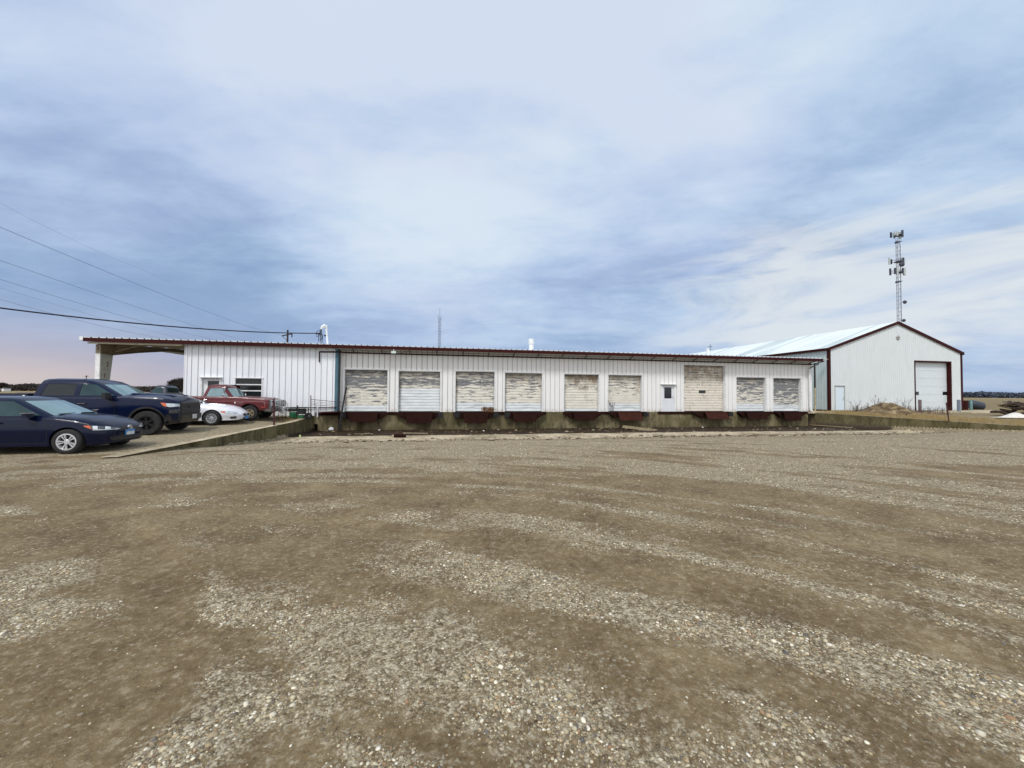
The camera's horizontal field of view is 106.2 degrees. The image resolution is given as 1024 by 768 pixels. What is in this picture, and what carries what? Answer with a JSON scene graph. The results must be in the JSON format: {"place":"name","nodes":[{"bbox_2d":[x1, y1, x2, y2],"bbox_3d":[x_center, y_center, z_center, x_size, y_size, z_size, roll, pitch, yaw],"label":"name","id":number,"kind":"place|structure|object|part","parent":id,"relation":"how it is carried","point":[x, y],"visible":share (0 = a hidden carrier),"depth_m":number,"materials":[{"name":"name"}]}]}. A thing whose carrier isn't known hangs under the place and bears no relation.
{"place":"outdoors","nodes":[
{"label":"outdoors","id":0,"kind":"place"},
{"bbox_2d":[0,299,157,337],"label":"power line","id":1,"kind":"object","parent":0,"point":[67,317],"visible":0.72,"depth_m":38.59,"materials":[{"name":"black metal"}]},
{"bbox_2d":[275,414,298,421],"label":"dry grass","id":2,"kind":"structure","parent":0,"point":[280,417],"depth_m":19.79,"materials":[{"name":"beige plant"}]},
{"bbox_2d":[0,391,1023,767],"bbox_3d":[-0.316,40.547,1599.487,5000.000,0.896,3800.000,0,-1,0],"label":"ground","id":3,"kind":"structure","parent":0,"point":[144,575],"depth_m":3.02,"materials":[{"name":"brown gravel"}]},
{"bbox_2d":[0,383,8,391],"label":"tree","id":4,"kind":"object","parent":3,"relation":"on","point":[2,385],"visible":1,"depth_m":200.30,"materials":[{"name":"black plant"}]},
{"bbox_2d":[1,387,10,390],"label":"farmhouse","id":5,"kind":"object","parent":3,"relation":"on","point":[6,389],"visible":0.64,"depth_m":279.45,"materials":[{"name":"white"}]},
{"bbox_2d":[0,396,142,453],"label":"hatchback car","id":6,"kind":"object","parent":3,"relation":"on","point":[60,426],"visible":1,"depth_m":9.65,"materials":[{"name":"blue paint"}]},
{"bbox_3d":[-12.172,0.605,9.530,0.970,0.365,0.160,1,-1,-13],"label":"side window","id":7,"kind":"part","parent":6,"relation":"part of","materials":[{"name":"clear glass"}]},
{"bbox_2d":[7,383,182,391],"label":"distant woods","id":8,"kind":"object","parent":3,"relation":"on","point":[25,387],"visible":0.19,"depth_m":320.53,"materials":[{"name":"green plant"}]},
{"bbox_2d":[0,378,201,434],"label":"pickup truck","id":9,"kind":"object","parent":3,"relation":"on","point":[153,413],"visible":0.48,"depth_m":13.30,"materials":[{"name":"blue paint"}]},
{"bbox_3d":[-15.106,0.187,12.830,0.870,0.385,0.134,1,-1,-16],"label":"side window","id":10,"kind":"part","parent":9,"relation":"part of","materials":[{"name":"grey glass"}]},
{"bbox_3d":[-14.087,0.202,13.120,0.970,0.385,0.130,1,-1,-16],"label":"side window","id":11,"kind":"part","parent":9,"relation":"part of","materials":[{"name":"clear glass"}]},
{"bbox_2d":[103,435,226,456],"bbox_3d":[-9.862,1.762,11.345,0.406,0.034,4.573,1,-1,-8],"label":"kerb strip","id":12,"kind":"object","parent":3,"relation":"on","point":[150,449],"visible":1,"depth_m":10.62,"materials":[{"name":"concrete"}]},
{"bbox_2d":[148,386,182,393],"bbox_3d":[-28.003,1.008,31.485,5.180,1.736,1.980,1,-1,-10],"label":"pickup truck","id":13,"kind":"object","parent":3,"relation":"on","point":[165,389],"visible":0.06,"depth_m":30.81,"materials":[{"name":"grey paint"}]},
{"bbox_3d":[-28.239,0.503,30.637,0.930,0.400,0.144,1,-1,-10],"label":"side window","id":14,"kind":"part","parent":13,"relation":"part of","materials":[{"name":"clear glass"}]},
{"bbox_3d":[-27.768,0.529,31.537,0.130,0.400,1.416,1,-1,-10],"label":"rear window","id":15,"kind":"part","parent":13,"relation":"part of","materials":[{"name":"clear glass"}]},
{"bbox_2d":[166,378,183,392],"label":"tree","id":16,"kind":"object","parent":3,"relation":"on","point":[178,381],"visible":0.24,"depth_m":83.64,"materials":[{"name":"black plant"}]},
{"bbox_2d":[167,382,182,391],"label":"tree","id":17,"kind":"object","parent":3,"relation":"on","point":[179,387],"visible":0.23,"depth_m":81.91,"materials":[{"name":"black plant"}]},
{"bbox_2d":[161,393,249,425],"bbox_3d":[-14.355,1.083,16.932,4.810,1.396,2.040,1,-1,-13],"label":"convertible car","id":18,"kind":"object","parent":3,"relation":"on","point":[212,414],"visible":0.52,"depth_m":16.58,"materials":[{"name":"white paint"}]},
{"bbox_2d":[125,415,314,455],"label":"retaining wall","id":19,"kind":"structure","parent":3,"relation":"on","point":[271,432],"depth_m":15.37,"materials":[{"name":"concrete"}]},
{"bbox_2d":[190,384,288,420],"bbox_3d":[-14.297,0.889,18.893,5.460,1.736,2.430,1,-1,-13],"label":"pickup truck","id":20,"kind":"object","parent":3,"relation":"on","point":[255,407],"visible":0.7,"depth_m":18.36,"materials":[{"name":"red paint"}]},
{"bbox_3d":[-13.977,0.391,18.152,0.718,0.400,0.144,1,-1,-13],"label":"side window","id":21,"kind":"part","parent":20,"relation":"part of","materials":[{"name":"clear glass"}]},
{"bbox_2d":[273,399,274,424],"bbox_3d":[-10.659,1.298,17.222,0.135,1.255,0.084,0,-1,0],"label":"steel post","id":22,"kind":"object","parent":3,"relation":"on","point":[273,411],"visible":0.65,"depth_m":17.19,"materials":[{"name":"grey metal"}]},
{"bbox_2d":[282,330,292,342],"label":"utility pole","id":23,"kind":"object","parent":3,"relation":"on","point":[287,334],"visible":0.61,"depth_m":66.14,"materials":[{"name":"grey wood"}]},
{"bbox_2d":[0,279,208,338],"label":"power line","id":24,"kind":"object","parent":23,"relation":"attached to","point":[90,306],"visible":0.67,"depth_m":39.49,"materials":[{"name":"black metal"}]},
{"bbox_2d":[0,260,244,340],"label":"power line","id":25,"kind":"object","parent":23,"relation":"attached to","point":[105,296],"visible":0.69,"depth_m":39.97,"materials":[{"name":"black metal"}]},
{"bbox_2d":[0,227,278,334],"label":"power line","id":26,"kind":"object","parent":23,"relation":"attached to","point":[113,274],"visible":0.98,"depth_m":34.13,"materials":[{"name":"black metal"}]},
{"bbox_2d":[285,405,311,418],"bbox_3d":[-11.238,1.500,20.391,1.221,0.740,0.542,1,-1,-10],"label":"generator","id":27,"kind":"object","parent":3,"relation":"on","point":[294,412],"visible":0.97,"depth_m":20.20,"materials":[{"name":"green metal"}]},
{"bbox_2d":[338,387,346,429],"bbox_3d":[-9.438,1.364,21.421,0.089,2.414,0.467,-1,-2,38],"label":"steel post","id":28,"kind":"object","parent":3,"relation":"on","point":[342,408],"visible":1,"depth_m":21.39,"materials":[{"name":"black metal"}]},
{"bbox_2d":[438,315,440,346],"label":"radio mast","id":29,"kind":"object","parent":3,"relation":"on","point":[439,334],"visible":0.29,"depth_m":55.11,"materials":[{"name":"grey metal"}]},
{"bbox_2d":[79,324,830,430],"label":"dock building","id":30,"kind":"structure","parent":3,"relation":"on","point":[392,387],"depth_m":23.69,"materials":[{"name":"white metal"}]},
{"bbox_2d":[0,307,320,333],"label":"service cable","id":31,"kind":"object","parent":30,"relation":"attached to","point":[146,324],"visible":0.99,"depth_m":17.10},
{"bbox_2d":[200,377,222,395],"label":"door","id":32,"kind":"structure","parent":30,"relation":"in","point":[205,383],"depth_m":20.56,"materials":[{"name":"white metal"}]},
{"bbox_2d":[234,377,262,396],"bbox_3d":[-14.305,0.182,20.919,1.430,1.077,0.170,1,-1,-11],"label":"window","id":33,"kind":"structure","parent":30,"relation":"in","point":[252,386],"depth_m":20.96,"materials":[{"name":"white glass"}]},
{"bbox_2d":[319,411,340,412],"bbox_3d":[-10.168,1.556,21.419,1.120,0.060,0.500,-2,2,-6],"label":"rusty plate","id":34,"kind":"object","parent":30,"relation":"on","point":[330,412],"visible":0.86,"depth_m":21.25,"materials":[{"name":"metal"}]},
{"bbox_2d":[342,368,388,411],"bbox_3d":[-8.492,0.367,22.434,2.544,2.532,0.290,1,-1,-11],"label":"roll door","id":35,"kind":"structure","parent":30,"relation":"in","point":[367,390],"depth_m":22.50,"materials":[{"name":"paint"}]},
{"bbox_2d":[397,370,441,411],"bbox_3d":[-5.522,0.424,22.986,2.570,2.491,0.290,1,-1,-11],"label":"roll door","id":36,"kind":"structure","parent":30,"relation":"in","point":[417,390],"depth_m":23.05,"materials":[{"name":"paint"}]},
{"bbox_2d":[454,370,495,411],"bbox_3d":[-2.266,0.439,23.597,2.549,2.541,0.300,1,-1,-11],"label":"roll door","id":37,"kind":"structure","parent":30,"relation":"in","point":[474,390],"depth_m":23.66,"materials":[{"name":"paint"}]},
{"bbox_2d":[481,406,494,411],"bbox_3d":[-1.437,1.518,23.272,0.907,0.372,0.430,0,-1,0],"label":"dead bush","id":38,"kind":"object","parent":30,"relation":"on","point":[483,409],"visible":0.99,"depth_m":23.21,"materials":[{"name":"brown plant"}]},
{"bbox_2d":[503,371,543,411],"bbox_3d":[0.714,0.495,24.146,2.549,2.503,0.290,1,-1,-11],"label":"roll door","id":39,"kind":"structure","parent":30,"relation":"in","point":[523,391],"depth_m":24.23,"materials":[{"name":"paint"}]},
{"bbox_2d":[563,373,599,411],"bbox_3d":[4.464,0.551,24.843,2.510,2.484,0.290,1,-1,-11],"label":"roll door","id":40,"kind":"structure","parent":30,"relation":"in","point":[581,391],"depth_m":24.92,"materials":[{"name":"paint"}]},
{"bbox_2d":[607,374,642,411],"bbox_3d":[7.426,0.589,25.394,2.538,2.480,0.290,1,-1,-11],"label":"roll door","id":41,"kind":"structure","parent":30,"relation":"in","point":[624,390],"depth_m":25.48,"materials":[{"name":"paint"}]},
{"bbox_2d":[661,384,676,411],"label":"door","id":42,"kind":"structure","parent":30,"relation":"in","point":[667,390],"depth_m":25.86,"materials":[{"name":"white paint"}]},
{"bbox_2d":[683,364,725,410],"bbox_3d":[13.184,0.274,26.472,3.312,3.252,0.290,1,-1,-11],"label":"roll door","id":43,"kind":"structure","parent":30,"relation":"in","point":[704,385],"depth_m":26.57,"materials":[{"name":"paint"}]},
{"bbox_2d":[736,376,766,410],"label":"roll door","id":44,"kind":"structure","parent":30,"relation":"in","point":[751,391],"depth_m":27.23,"materials":[{"name":"paint"}]},
{"bbox_2d":[772,377,802,410],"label":"roll door","id":45,"kind":"structure","parent":30,"relation":"in","point":[786,391],"depth_m":27.78,"materials":[{"name":"paint"}]},
{"bbox_2d":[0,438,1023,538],"bbox_3d":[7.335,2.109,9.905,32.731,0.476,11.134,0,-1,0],"label":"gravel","id":46,"kind":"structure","parent":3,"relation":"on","point":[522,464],"depth_m":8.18,"materials":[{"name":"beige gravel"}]},
{"bbox_2d":[271,414,965,443],"bbox_3d":[7.344,2.281,20.716,34.710,0.956,8.513,1,-1,-11],"label":"debris","id":47,"kind":"object","parent":3,"relation":"on","point":[452,431],"visible":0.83,"depth_m":20.16,"materials":[{"name":"gravel"}]},
{"bbox_2d":[622,425,656,430],"bbox_3d":[7.795,2.751,23.544,2.000,0.105,0.740,5,5,22],"label":"broken pallet","id":48,"kind":"object","parent":3,"relation":"on","point":[637,428],"visible":0.81,"depth_m":23.50,"materials":[{"name":"beige wood"}]},
{"bbox_2d":[301,420,1013,442],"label":"dry grass","id":49,"kind":"structure","parent":3,"relation":"on","point":[648,433],"depth_m":19.79,"materials":[{"name":"beige plant"}]},
{"bbox_2d":[693,321,963,410],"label":"shed","id":50,"kind":"structure","parent":3,"relation":"on","point":[894,362],"depth_m":33.77,"materials":[{"name":"white metal"}]},
{"bbox_2d":[834,385,844,409],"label":"door","id":51,"kind":"structure","parent":50,"relation":"in","point":[839,389],"depth_m":32.51,"materials":[{"name":"grey paint"}]},
{"bbox_2d":[914,360,951,410],"bbox_3d":[37.595,0.166,34.497,4.214,4.447,0.345,1,-1,-11],"label":"sectional door","id":52,"kind":"structure","parent":50,"relation":"in","point":[932,379],"depth_m":34.68,"materials":[{"name":"white metal"}]},
{"bbox_2d":[810,424,852,427],"bbox_3d":[22.163,2.938,26.762,0.140,0.056,2.540,1,-1,-22],"label":"long plank","id":53,"kind":"object","parent":3,"relation":"on","point":[833,426],"visible":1,"depth_m":26.54,"materials":[{"name":"wood"}]},
{"bbox_2d":[849,396,912,411],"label":"weeds","id":54,"kind":"object","parent":3,"relation":"on","point":[883,401],"visible":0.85,"depth_m":28.11,"materials":[{"name":"brown plant"}]},
{"bbox_2d":[854,402,929,416],"bbox_3d":[26.896,1.804,27.570,6.800,0.990,3.000,1,-1,-11],"label":"dirt mound","id":55,"kind":"object","parent":3,"relation":"on","point":[882,408],"visible":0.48,"depth_m":26.83,"materials":[{"name":"soil"}]},
{"bbox_2d":[849,405,950,414],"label":"weeds","id":56,"kind":"object","parent":3,"relation":"on","point":[929,409],"visible":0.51,"depth_m":28.34,"materials":[{"name":"brown plant"}]},
{"bbox_2d":[813,413,1023,430],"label":"retaining wall","id":57,"kind":"structure","parent":3,"relation":"on","point":[861,419],"depth_m":23.82,"materials":[{"name":"concrete"}]},
{"bbox_2d":[813,410,1023,425],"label":"dry grass","id":58,"kind":"structure","parent":3,"relation":"on","point":[963,419],"depth_m":23.93,"materials":[{"name":"plant"}]},
{"bbox_2d":[918,400,921,412],"bbox_3d":[32.845,1.930,30.968,0.200,1.356,0.195,0,-1,0],"label":"bollard","id":59,"kind":"object","parent":3,"relation":"on","point":[920,404],"visible":0.83,"depth_m":30.89,"materials":[{"name":"grey metal"}]},
{"bbox_2d":[934,410,991,412],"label":"concrete slab","id":60,"kind":"structure","parent":3,"relation":"on","point":[973,411],"depth_m":32.20,"materials":[{"name":"beige concrete"}]},
{"bbox_2d":[957,400,960,410],"bbox_3d":[37.831,2.001,32.568,0.220,1.369,0.214,0,-1,0],"label":"bollard","id":61,"kind":"object","parent":60,"relation":"on","point":[958,405],"visible":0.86,"depth_m":32.50,"materials":[{"name":"grey metal"}]},
{"bbox_2d":[963,400,968,409],"bbox_3d":[45.263,2.117,38.468,0.530,0.940,0.530,0,-1,0],"label":"red barrel","id":62,"kind":"object","parent":3,"relation":"on","point":[965,405],"visible":0.62,"depth_m":38.27,"materials":[{"name":"red metal"}]},
{"bbox_2d":[969,400,972,409],"bbox_3d":[44.123,2.201,36.966,0.200,1.281,0.195,0,-1,0],"label":"bollard","id":63,"kind":"object","parent":3,"relation":"on","point":[971,404],"visible":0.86,"depth_m":36.89,"materials":[{"name":"teal metal"}]},
{"bbox_2d":[968,400,985,409],"bbox_3d":[48.188,2.222,39.970,1.070,0.911,0.920,14,2,12],"label":"dark tank","id":64,"kind":"object","parent":3,"relation":"on","point":[977,405],"visible":0.6,"depth_m":39.61,"materials":[{"name":"grey metal"}]},
{"bbox_2d":[963,391,1023,397],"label":"distant woods","id":65,"kind":"object","parent":3,"relation":"on","point":[982,394],"visible":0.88,"depth_m":609.57,"materials":[{"name":"green plant"}]},
{"bbox_2d":[990,401,1023,414],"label":"timber heap","id":66,"kind":"object","parent":3,"relation":"on","point":[1016,407],"visible":0.91,"depth_m":27.47,"materials":[{"name":"brown wood"}]},
{"bbox_2d":[993,413,1023,417],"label":"tarpaulin","id":67,"kind":"object","parent":3,"relation":"on","point":[1014,415],"visible":0.95,"depth_m":25.55,"materials":[{"name":"white plastic"}]},
{"bbox_2d":[0,524,1023,767],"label":"loose gravel","id":68,"kind":"structure","parent":0,"point":[608,747],"depth_m":2.17,"materials":[{"name":"beige gravel"}]},
{"bbox_2d":[0,0,1023,392],"label":"sky","id":69,"kind":"structure","parent":0,"point":[640,176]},
{"bbox_2d":[280,429,934,441],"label":"concrete pavement","id":70,"kind":"structure","parent":0,"point":[425,437],"depth_m":19.52,"materials":[{"name":"beige concrete"}]},
{"bbox_2d":[394,434,405,437],"bbox_3d":[-5.333,2.480,18.317,0.526,0.170,0.250,1,-1,-4],"label":"fallen dock bumper","id":71,"kind":"object","parent":70,"relation":"on","point":[399,435],"visible":0.93,"depth_m":18.21,"materials":[{"name":"rubber"}]},
{"bbox_2d":[888,230,906,321],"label":"cell tower","id":72,"kind":"structure","parent":0,"point":[900,235],"depth_m":150.75,"materials":[{"name":"grey metal"}]},
{"bbox_3d":[-11.071,1.219,21.175,0.079,1.191,0.050,0,-1,0],"label":"steel post","id":73,"kind":"object","parent":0,"visible":0},
{"bbox_2d":[311,399,341,406],"bbox_3d":[-10.282,1.063,21.327,1.609,0.444,0.025,1,-1,-11],"label":"wire rail","id":74,"kind":"object","parent":73,"relation":"attached to","point":[324,402],"visible":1,"depth_m":21.30,"materials":[{"name":"metal"}]}
]}

